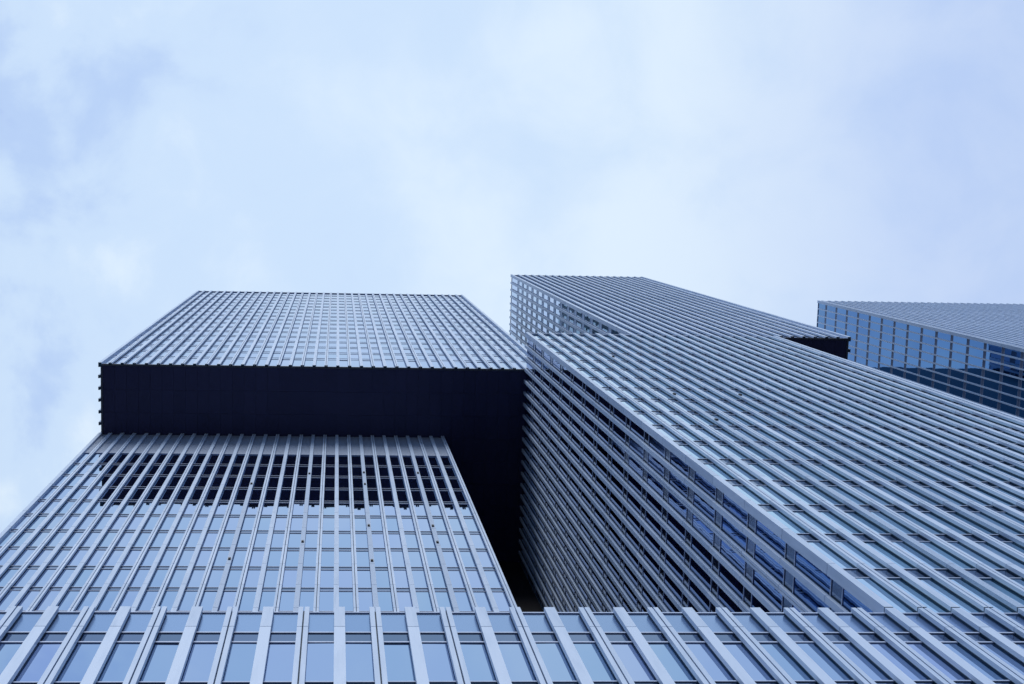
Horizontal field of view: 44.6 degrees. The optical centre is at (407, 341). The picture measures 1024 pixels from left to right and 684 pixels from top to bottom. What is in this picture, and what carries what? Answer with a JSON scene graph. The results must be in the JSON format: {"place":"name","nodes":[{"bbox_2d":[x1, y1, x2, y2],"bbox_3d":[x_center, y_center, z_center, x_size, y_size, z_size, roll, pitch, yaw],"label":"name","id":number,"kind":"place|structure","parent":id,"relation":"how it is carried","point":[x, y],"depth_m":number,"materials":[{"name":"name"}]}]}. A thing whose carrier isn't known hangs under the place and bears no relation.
{"place":"outdoors","nodes":[
{"label":"outdoors","id":0,"kind":"place"},
{"bbox_2d":[0,290,542,611],"bbox_3d":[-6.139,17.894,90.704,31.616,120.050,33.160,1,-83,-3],"label":"office tower","id":1,"kind":"structure","parent":0,"point":[247,451],"depth_m":80.32,"materials":[{"name":"grey glass"}]},
{"bbox_2d":[0,606,1023,683],"bbox_3d":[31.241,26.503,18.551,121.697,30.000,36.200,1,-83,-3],"label":"podium building","id":2,"kind":"structure","parent":0,"point":[340,645],"depth_m":27.23,"materials":[{"name":"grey glass"}]},
{"bbox_2d":[509,274,1023,612],"bbox_3d":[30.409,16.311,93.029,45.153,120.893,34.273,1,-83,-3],"label":"office tower","id":3,"kind":"structure","parent":2,"relation":"on","point":[696,451],"depth_m":54.52,"materials":[{"name":"grey glass"}]},
{"bbox_2d":[0,0,1023,532],"label":"sky","id":4,"kind":"structure","parent":0,"point":[780,158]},
{"bbox_2d":[816,300,1023,418],"bbox_3d":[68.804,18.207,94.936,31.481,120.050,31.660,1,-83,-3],"label":"office tower","id":5,"kind":"structure","parent":0,"point":[973,352],"depth_m":125.58,"materials":[{"name":"blue glass"}]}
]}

